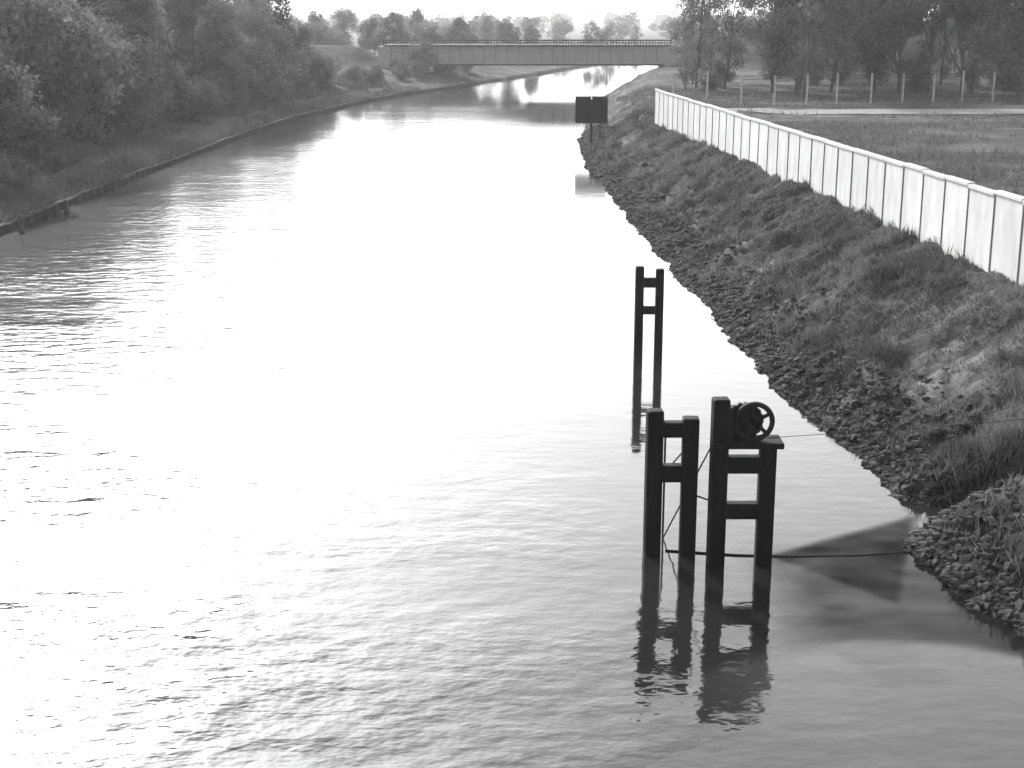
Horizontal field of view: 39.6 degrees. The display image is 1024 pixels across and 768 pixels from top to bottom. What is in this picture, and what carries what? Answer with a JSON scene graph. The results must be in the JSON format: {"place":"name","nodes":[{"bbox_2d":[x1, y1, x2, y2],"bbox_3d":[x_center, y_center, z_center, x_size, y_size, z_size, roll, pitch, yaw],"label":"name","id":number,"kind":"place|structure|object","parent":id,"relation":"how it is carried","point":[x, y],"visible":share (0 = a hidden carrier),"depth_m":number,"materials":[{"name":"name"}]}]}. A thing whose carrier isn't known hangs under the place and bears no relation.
{"place":"outdoors","nodes":[
{"label":"outdoors","id":0,"kind":"place"},
{"bbox_2d":[0,70,422,222],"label":"towpath grass","id":1,"kind":"structure","parent":0,"point":[174,147],"depth_m":86.90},
{"bbox_2d":[0,53,1023,767],"bbox_3d":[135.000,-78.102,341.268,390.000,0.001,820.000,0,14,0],"label":"canal water","id":2,"kind":"structure","parent":0,"point":[322,439],"depth_m":24.69,"materials":[{"name":"liquid"}]},
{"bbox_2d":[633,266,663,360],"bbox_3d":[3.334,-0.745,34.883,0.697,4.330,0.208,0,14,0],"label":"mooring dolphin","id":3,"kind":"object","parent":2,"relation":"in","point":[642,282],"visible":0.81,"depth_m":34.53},
{"bbox_2d":[643,408,709,554],"bbox_3d":[2.580,2.391,22.529,1.062,4.310,1.526,0,14,0],"label":"mooring dolphin","id":4,"kind":"object","parent":2,"relation":"in","point":[658,432],"visible":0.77,"depth_m":21.82,"materials":[{"name":"paint"}]},
{"bbox_2d":[706,396,784,565],"bbox_3d":[3.510,2.443,21.713,1.060,4.610,0.500,0,14,0],"label":"mooring dolphin","id":5,"kind":"object","parent":2,"relation":"in","point":[738,425],"visible":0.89,"depth_m":21.32},
{"bbox_2d":[665,549,912,555],"bbox_3d":[4.549,2.640,22.154,4.305,0.044,0.284,0,14,0],"label":"floating boom","id":6,"kind":"object","parent":2,"relation":"on","point":[698,552],"visible":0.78,"depth_m":22.09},
{"bbox_2d":[772,520,910,601],"bbox_3d":[5.300,2.838,21.348,4.600,0.001,6.400,0,14,0],"label":"fishing net","id":7,"kind":"object","parent":2,"relation":"on","point":[874,572],"visible":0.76,"depth_m":21.89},
{"bbox_2d":[0,13,1023,638],"bbox_3d":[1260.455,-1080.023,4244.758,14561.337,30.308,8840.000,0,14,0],"label":"ground","id":8,"kind":"structure","parent":0,"point":[916,349],"depth_m":43.98,"materials":[{"name":"grey soil"}]},
{"bbox_2d":[0,147,34,189],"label":"shrub","id":9,"kind":"object","parent":8,"relation":"on","point":[18,166],"visible":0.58,"depth_m":63.54,"materials":[{"name":"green plant"}]},
{"bbox_2d":[0,53,61,173],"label":"shrub","id":10,"kind":"object","parent":8,"relation":"on","point":[31,122],"visible":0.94,"depth_m":65.37,"materials":[{"name":"grey plant"}]},
{"bbox_2d":[9,47,90,147],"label":"shrub","id":11,"kind":"object","parent":8,"relation":"on","point":[65,107],"visible":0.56,"depth_m":78.62,"materials":[{"name":"grey plant"}]},
{"bbox_2d":[0,0,103,134],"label":"shrub","id":12,"kind":"object","parent":8,"relation":"on","point":[11,11],"visible":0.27,"depth_m":78.30,"materials":[{"name":"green plant"}]},
{"bbox_2d":[0,17,104,104],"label":"deciduous tree","id":13,"kind":"object","parent":8,"relation":"on","point":[12,35],"visible":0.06,"depth_m":79.78,"materials":[{"name":"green plant"}]},
{"bbox_2d":[40,150,67,174],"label":"shrub","id":14,"kind":"object","parent":8,"relation":"on","point":[59,159],"visible":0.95,"depth_m":69.36,"materials":[{"name":"grey plant"}]},
{"bbox_2d":[6,0,108,22],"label":"deciduous tree","id":15,"kind":"object","parent":8,"relation":"on","point":[103,12],"visible":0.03,"depth_m":88.23,"materials":[{"name":"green plant"}]},
{"bbox_2d":[0,0,140,143],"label":"shrub","id":16,"kind":"object","parent":8,"relation":"on","point":[83,38],"visible":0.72,"depth_m":79.43,"materials":[{"name":"grey plant"}]},
{"bbox_2d":[39,59,118,140],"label":"shrub","id":17,"kind":"object","parent":8,"relation":"on","point":[82,132],"visible":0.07,"depth_m":82.75,"materials":[{"name":"grey plant"}]},
{"bbox_2d":[62,0,134,51],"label":"deciduous tree","id":18,"kind":"object","parent":8,"relation":"on","point":[108,26],"visible":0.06,"depth_m":93.95,"materials":[{"name":"grey plant"}]},
{"bbox_2d":[91,84,132,133],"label":"shrub","id":19,"kind":"object","parent":8,"relation":"on","point":[110,119],"visible":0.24,"depth_m":87.35,"materials":[{"name":"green plant"}]},
{"bbox_2d":[91,37,169,135],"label":"shrub","id":20,"kind":"object","parent":8,"relation":"on","point":[133,93],"visible":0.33,"depth_m":89.93,"materials":[{"name":"grey plant"}]},
{"bbox_2d":[94,0,171,66],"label":"deciduous tree","id":21,"kind":"object","parent":8,"relation":"on","point":[136,15],"visible":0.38,"depth_m":98.87,"materials":[{"name":"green plant"}]},
{"bbox_2d":[94,35,179,130],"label":"shrub","id":22,"kind":"object","parent":8,"relation":"on","point":[147,54],"visible":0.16,"depth_m":92.17,"materials":[{"name":"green plant"}]},
{"bbox_2d":[107,1,178,54],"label":"deciduous tree","id":23,"kind":"object","parent":8,"relation":"on","point":[160,29],"visible":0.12,"depth_m":105.30,"materials":[{"name":"grey plant"}]},
{"bbox_2d":[151,5,191,79],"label":"deciduous tree","id":24,"kind":"object","parent":8,"relation":"on","point":[180,49],"visible":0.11,"depth_m":111.51,"materials":[{"name":"grey plant"}]},
{"bbox_2d":[154,47,201,120],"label":"shrub","id":25,"kind":"object","parent":8,"relation":"on","point":[183,92],"visible":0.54,"depth_m":103.48,"materials":[{"name":"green plant"}]},
{"bbox_2d":[161,0,234,79],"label":"deciduous tree","id":26,"kind":"object","parent":8,"relation":"on","point":[180,8],"visible":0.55,"depth_m":116.14,"materials":[{"name":"grey plant"}]},
{"bbox_2d":[182,78,223,121],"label":"shrub","id":27,"kind":"object","parent":8,"relation":"on","point":[209,101],"visible":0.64,"depth_m":106.92,"materials":[{"name":"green plant"}]},
{"bbox_2d":[187,74,222,113],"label":"shrub","id":28,"kind":"object","parent":8,"relation":"on","point":[198,80],"visible":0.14,"depth_m":109.08,"materials":[{"name":"grey plant"}]},
{"bbox_2d":[173,51,248,106],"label":"shrub","id":29,"kind":"object","parent":8,"relation":"on","point":[228,63],"visible":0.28,"depth_m":117.28,"materials":[{"name":"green plant"}]},
{"bbox_2d":[192,72,229,111],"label":"shrub","id":30,"kind":"object","parent":8,"relation":"on","point":[225,96],"visible":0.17,"depth_m":112.17,"materials":[{"name":"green plant"}]},
{"bbox_2d":[178,0,250,68],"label":"deciduous tree","id":31,"kind":"object","parent":8,"relation":"on","point":[235,46],"visible":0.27,"depth_m":122.13,"materials":[{"name":"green plant"}]},
{"bbox_2d":[1,79,444,199],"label":"towpath","id":32,"kind":"structure","parent":8,"relation":"on","point":[434,81],"depth_m":92.74,"materials":[{"name":"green soil"}]},
{"bbox_2d":[191,13,255,60],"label":"deciduous tree","id":33,"kind":"object","parent":8,"relation":"on","point":[250,42],"visible":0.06,"depth_m":126.71,"materials":[{"name":"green plant"}]},
{"bbox_2d":[0,82,479,234],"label":"sheet pile edge","id":34,"kind":"object","parent":8,"relation":"on","point":[10,225],"visible":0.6,"depth_m":82.61,"materials":[{"name":"metal"}]},
{"bbox_2d":[229,1,274,62],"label":"deciduous tree","id":35,"kind":"object","parent":8,"relation":"on","point":[256,25],"visible":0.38,"depth_m":132.87,"materials":[{"name":"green plant"}]},
{"bbox_2d":[233,0,291,41],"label":"deciduous tree","id":36,"kind":"object","parent":8,"relation":"on","point":[261,6],"visible":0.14,"depth_m":138.40,"materials":[{"name":"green plant"}]},
{"bbox_2d":[234,0,307,55],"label":"deciduous tree","id":37,"kind":"object","parent":8,"relation":"on","point":[281,16],"visible":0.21,"depth_m":143.74,"materials":[{"name":"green plant"}]},
{"bbox_2d":[241,38,302,104],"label":"shrub","id":38,"kind":"object","parent":8,"relation":"on","point":[259,59],"visible":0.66,"depth_m":126.89,"materials":[{"name":"grey plant"}]},
{"bbox_2d":[262,27,302,90],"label":"shrub","id":39,"kind":"object","parent":8,"relation":"on","point":[287,56],"visible":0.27,"depth_m":136.77,"materials":[{"name":"grey plant"}]},
{"bbox_2d":[283,18,315,59],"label":"deciduous tree","id":40,"kind":"object","parent":8,"relation":"on","point":[302,29],"visible":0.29,"depth_m":148.88,"materials":[{"name":"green plant"}]},
{"bbox_2d":[289,50,313,90],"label":"shrub","id":41,"kind":"object","parent":8,"relation":"on","point":[304,68],"visible":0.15,"depth_m":143.21,"materials":[{"name":"grey plant"}]},
{"bbox_2d":[304,9,332,37],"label":"deciduous tree","id":42,"kind":"object","parent":8,"relation":"on","point":[313,17],"visible":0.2,"depth_m":219.25,"materials":[{"name":"grey plant"}]},
{"bbox_2d":[306,57,332,90],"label":"shrub","id":43,"kind":"object","parent":8,"relation":"on","point":[317,71],"visible":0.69,"depth_m":148.78,"materials":[{"name":"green plant"}]},
{"bbox_2d":[304,47,335,86],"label":"shrub","id":44,"kind":"object","parent":8,"relation":"on","point":[330,62],"visible":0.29,"depth_m":150.92,"materials":[{"name":"grey plant"}]},
{"bbox_2d":[304,19,336,45],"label":"deciduous tree","id":45,"kind":"object","parent":8,"relation":"on","point":[321,39],"visible":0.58,"depth_m":212.83,"materials":[{"name":"grey plant"}]},
{"bbox_2d":[321,51,342,85],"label":"shrub","id":46,"kind":"object","parent":8,"relation":"on","point":[334,70],"visible":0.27,"depth_m":153.32,"materials":[{"name":"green plant"}]},
{"bbox_2d":[330,28,350,45],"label":"deciduous tree","id":47,"kind":"object","parent":8,"relation":"on","point":[341,40],"visible":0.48,"depth_m":232.34,"materials":[{"name":"grey plant"}]},
{"bbox_2d":[323,4,360,45],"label":"deciduous tree","id":48,"kind":"object","parent":8,"relation":"on","point":[346,16],"visible":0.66,"depth_m":254.71,"materials":[{"name":"grey plant"}]},
{"bbox_2d":[339,62,368,86],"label":"shrub","id":49,"kind":"object","parent":8,"relation":"on","point":[354,73],"visible":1,"depth_m":160.06,"materials":[{"name":"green plant"}]},
{"bbox_2d":[357,18,386,54],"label":"deciduous tree","id":50,"kind":"object","parent":8,"relation":"on","point":[370,25],"visible":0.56,"depth_m":220.42,"materials":[{"name":"grey plant"}]},
{"bbox_2d":[367,63,385,85],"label":"shrub","id":51,"kind":"object","parent":8,"relation":"on","point":[375,76],"visible":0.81,"depth_m":166.53,"materials":[{"name":"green plant"}]},
{"bbox_2d":[370,11,413,45],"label":"deciduous tree","id":52,"kind":"object","parent":8,"relation":"on","point":[392,31],"visible":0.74,"depth_m":215.39,"materials":[{"name":"grey plant"}]},
{"bbox_2d":[390,60,413,78],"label":"shrub","id":53,"kind":"object","parent":8,"relation":"on","point":[402,66],"visible":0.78,"depth_m":178.62,"materials":[{"name":"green plant"}]},
{"bbox_2d":[406,61,424,77],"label":"shrub","id":54,"kind":"object","parent":8,"relation":"on","point":[414,66],"visible":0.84,"depth_m":182.93,"materials":[{"name":"grey plant"}]},
{"bbox_2d":[405,7,428,32],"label":"deciduous tree","id":55,"kind":"object","parent":8,"relation":"on","point":[417,16],"visible":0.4,"depth_m":256.72,"materials":[{"name":"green plant"}]},
{"bbox_2d":[403,38,440,74],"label":"shrub","id":56,"kind":"object","parent":8,"relation":"on","point":[414,53],"visible":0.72,"depth_m":188.47,"materials":[{"name":"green plant"}]},
{"bbox_2d":[407,18,445,41],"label":"deciduous tree","id":57,"kind":"object","parent":8,"relation":"on","point":[417,32],"visible":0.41,"depth_m":238.86,"materials":[{"name":"grey plant"}]},
{"bbox_2d":[420,25,447,41],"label":"deciduous tree","id":58,"kind":"object","parent":8,"relation":"on","point":[429,35],"visible":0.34,"depth_m":230.31,"materials":[{"name":"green plant"}]},
{"bbox_2d":[442,17,473,41],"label":"deciduous tree","id":59,"kind":"object","parent":8,"relation":"on","point":[457,24],"visible":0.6,"depth_m":250.35,"materials":[{"name":"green plant"}]},
{"bbox_2d":[476,15,496,41],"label":"deciduous tree","id":60,"kind":"object","parent":8,"relation":"on","point":[485,32],"visible":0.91,"depth_m":310.69,"materials":[{"name":"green plant"}]},
{"bbox_2d":[492,16,522,41],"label":"deciduous tree","id":61,"kind":"object","parent":8,"relation":"on","point":[507,34],"visible":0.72,"depth_m":265.91,"materials":[{"name":"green plant"}]},
{"bbox_2d":[378,40,678,68],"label":"girder bridge","id":62,"kind":"structure","parent":8,"relation":"on","point":[562,53],"depth_m":191.33,"materials":[{"name":"paint"}]},
{"bbox_2d":[522,23,541,41],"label":"deciduous tree","id":63,"kind":"object","parent":8,"relation":"on","point":[529,34],"visible":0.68,"depth_m":305.82,"materials":[{"name":"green plant"}]},
{"bbox_2d":[470,13,667,27],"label":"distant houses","id":64,"kind":"structure","parent":8,"relation":"on","point":[658,19],"depth_m":1197.14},
{"bbox_2d":[575,96,608,142],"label":"navigation sign","id":65,"kind":"object","parent":8,"relation":"on","point":[588,109],"visible":0.9,"depth_m":93.86,"materials":[{"name":"metal"}]},
{"bbox_2d":[285,6,1011,43],"bbox_3d":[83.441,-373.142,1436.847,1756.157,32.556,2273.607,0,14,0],"label":"distant trees","id":66,"kind":"object","parent":8,"relation":"on","point":[560,26],"visible":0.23,"depth_m":560.37,"materials":[{"name":"grey plant"}]},
{"bbox_2d":[674,29,697,89],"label":"birch tree","id":67,"kind":"object","parent":8,"relation":"on","point":[685,60],"visible":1,"depth_m":118.91,"materials":[{"name":"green plant"}]},
{"bbox_2d":[667,0,716,83],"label":"birch tree","id":68,"kind":"object","parent":8,"relation":"on","point":[687,6],"visible":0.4,"depth_m":136.32,"materials":[{"name":"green plant"}]},
{"bbox_2d":[667,0,729,88],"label":"birch tree","id":69,"kind":"object","parent":8,"relation":"on","point":[700,62],"visible":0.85,"depth_m":123.99,"materials":[{"name":"grey plant"}]},
{"bbox_2d":[675,1,740,72],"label":"birch tree","id":70,"kind":"object","parent":8,"relation":"on","point":[722,29],"visible":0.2,"depth_m":145.69,"materials":[{"name":"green plant"}]},
{"bbox_2d":[700,73,720,90],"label":"shrub","id":71,"kind":"object","parent":8,"relation":"on","point":[703,82],"visible":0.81,"depth_m":127.86,"materials":[{"name":"grey plant"}]},
{"bbox_2d":[706,59,736,86],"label":"shrub","id":72,"kind":"object","parent":8,"relation":"on","point":[718,67],"visible":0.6,"depth_m":132.76,"materials":[{"name":"grey plant"}]},
{"bbox_2d":[690,0,762,88],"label":"birch tree","id":73,"kind":"object","parent":8,"relation":"on","point":[733,18],"visible":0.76,"depth_m":129.23,"materials":[{"name":"grey plant"}]},
{"bbox_2d":[731,0,805,92],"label":"birch tree","id":74,"kind":"object","parent":8,"relation":"on","point":[772,45],"visible":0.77,"depth_m":122.21,"materials":[{"name":"grey plant"}]},
{"bbox_2d":[744,0,795,76],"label":"birch tree","id":75,"kind":"object","parent":8,"relation":"on","point":[754,41],"visible":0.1,"depth_m":133.99,"materials":[{"name":"grey plant"}]},
{"bbox_2d":[576,121,1023,637],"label":"riprap rocks","id":76,"kind":"object","parent":8,"relation":"on","point":[954,575],"visible":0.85,"depth_m":28.90,"materials":[{"name":"stone"}]},
{"bbox_2d":[749,0,857,92],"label":"tall tree","id":77,"kind":"object","parent":8,"relation":"on","point":[788,69],"visible":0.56,"depth_m":121.08,"materials":[{"name":"grey plant"}]},
{"bbox_2d":[587,105,1023,599],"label":"bank grass","id":78,"kind":"structure","parent":8,"relation":"on","point":[879,268],"depth_m":36.35,"materials":[{"name":"plant"}]},
{"bbox_2d":[789,12,824,87],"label":"birch tree","id":79,"kind":"object","parent":8,"relation":"on","point":[799,63],"visible":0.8,"depth_m":117.58,"materials":[{"name":"grey plant"}]},
{"bbox_2d":[612,83,1023,195],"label":"meadow grass","id":80,"kind":"structure","parent":8,"relation":"on","point":[850,131],"depth_m":83.89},
{"bbox_2d":[803,50,832,84],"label":"shrub","id":81,"kind":"object","parent":8,"relation":"on","point":[817,81],"visible":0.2,"depth_m":140.12,"materials":[{"name":"grey plant"}]},
{"bbox_2d":[793,0,849,98],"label":"tall tree","id":82,"kind":"object","parent":8,"relation":"on","point":[814,10],"visible":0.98,"depth_m":112.37,"materials":[{"name":"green plant"}]},
{"bbox_2d":[654,91,1023,284],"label":"posts","id":83,"kind":"object","parent":8,"relation":"on","point":[1020,244],"visible":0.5,"depth_m":45.08,"materials":[{"name":"concrete"}]},
{"bbox_2d":[655,91,1023,284],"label":"panels","id":84,"kind":"object","parent":83,"relation":"attached to","point":[1006,236],"visible":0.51,"depth_m":42.10,"materials":[{"name":"concrete"}]},
{"bbox_2d":[655,89,1023,204],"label":"coping","id":85,"kind":"object","parent":84,"relation":"on","point":[982,189],"visible":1,"depth_m":42.23,"materials":[{"name":"concrete"}]},
{"bbox_2d":[821,38,870,82],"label":"shrub","id":86,"kind":"object","parent":8,"relation":"on","point":[846,74],"visible":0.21,"depth_m":143.91,"materials":[{"name":"grey plant"}]},
{"bbox_2d":[815,0,877,91],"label":"birch tree","id":87,"kind":"object","parent":8,"relation":"on","point":[862,5],"visible":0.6,"depth_m":123.47,"materials":[{"name":"grey plant"}]},
{"bbox_2d":[672,71,1021,104],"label":"wire fence","id":88,"kind":"object","parent":8,"relation":"on","point":[838,85],"visible":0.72,"depth_m":106.19,"materials":[{"name":"metal"}]},
{"bbox_2d":[830,0,878,84],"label":"tall tree","id":89,"kind":"object","parent":8,"relation":"on","point":[869,12],"visible":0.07,"depth_m":136.35,"materials":[{"name":"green plant"}]},
{"bbox_2d":[843,0,930,90],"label":"tall tree","id":90,"kind":"object","parent":8,"relation":"on","point":[875,61],"visible":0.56,"depth_m":126.10,"materials":[{"name":"grey plant"}]},
{"bbox_2d":[876,0,932,93],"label":"tall tree","id":91,"kind":"object","parent":8,"relation":"on","point":[908,9],"visible":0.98,"depth_m":119.93,"materials":[{"name":"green plant"}]},
{"bbox_2d":[890,50,936,91],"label":"shrub","id":92,"kind":"object","parent":8,"relation":"on","point":[921,59],"visible":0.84,"depth_m":126.47,"materials":[{"name":"grey plant"}]},
{"bbox_2d":[902,39,929,58],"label":"shrub","id":93,"kind":"object","parent":8,"relation":"on","point":[916,49],"visible":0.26,"depth_m":178.37,"materials":[{"name":"grey plant"}]},
{"bbox_2d":[907,0,956,90],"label":"tall tree","id":94,"kind":"object","parent":8,"relation":"on","point":[933,34],"visible":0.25,"depth_m":127.26,"materials":[{"name":"grey plant"}]},
{"bbox_2d":[924,9,956,85],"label":"tall tree","id":95,"kind":"object","parent":8,"relation":"on","point":[944,46],"visible":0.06,"depth_m":137.60,"materials":[{"name":"grey plant"}]},
{"bbox_2d":[932,59,951,79],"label":"shrub","id":96,"kind":"object","parent":8,"relation":"on","point":[946,68],"visible":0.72,"depth_m":154.03,"materials":[{"name":"grey plant"}]},
{"bbox_2d":[927,42,959,72],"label":"shrub","id":97,"kind":"object","parent":8,"relation":"on","point":[948,58],"visible":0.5,"depth_m":175.44,"materials":[{"name":"grey plant"}]},
{"bbox_2d":[934,26,980,70],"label":"tall tree","id":98,"kind":"object","parent":8,"relation":"on","point":[955,49],"visible":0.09,"depth_m":182.97,"materials":[{"name":"grey plant"}]},
{"bbox_2d":[927,0,1006,97],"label":"tall tree","id":99,"kind":"object","parent":8,"relation":"on","point":[958,11],"visible":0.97,"depth_m":114.18,"materials":[{"name":"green plant"}]},
{"bbox_2d":[953,61,985,87],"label":"shrub","id":100,"kind":"object","parent":8,"relation":"on","point":[968,74],"visible":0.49,"depth_m":132.84,"materials":[{"name":"grey plant"}]},
{"bbox_2d":[941,0,1001,94],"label":"tall tree","id":101,"kind":"object","parent":8,"relation":"on","point":[971,87],"visible":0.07,"depth_m":120.86,"materials":[{"name":"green plant"}]},
{"bbox_2d":[957,0,1023,98],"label":"tall tree","id":102,"kind":"object","parent":8,"relation":"on","point":[1010,42],"visible":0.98,"depth_m":112.33,"materials":[{"name":"grey plant"}]},
{"bbox_2d":[984,56,1023,90],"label":"shrub","id":103,"kind":"object","parent":8,"relation":"on","point":[1006,83],"visible":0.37,"depth_m":128.07,"materials":[{"name":"grey plant"}]},
{"bbox_2d":[231,0,1012,18],"label":"sky","id":104,"kind":"structure","parent":0,"point":[302,8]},
{"bbox_2d":[724,108,1023,114],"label":"country road","id":105,"kind":"structure","parent":0,"point":[899,111],"depth_m":96.99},
{"bbox_2d":[768,419,1023,437],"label":"mooring cable","id":106,"kind":"object","parent":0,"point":[894,429],"visible":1,"depth_m":21.71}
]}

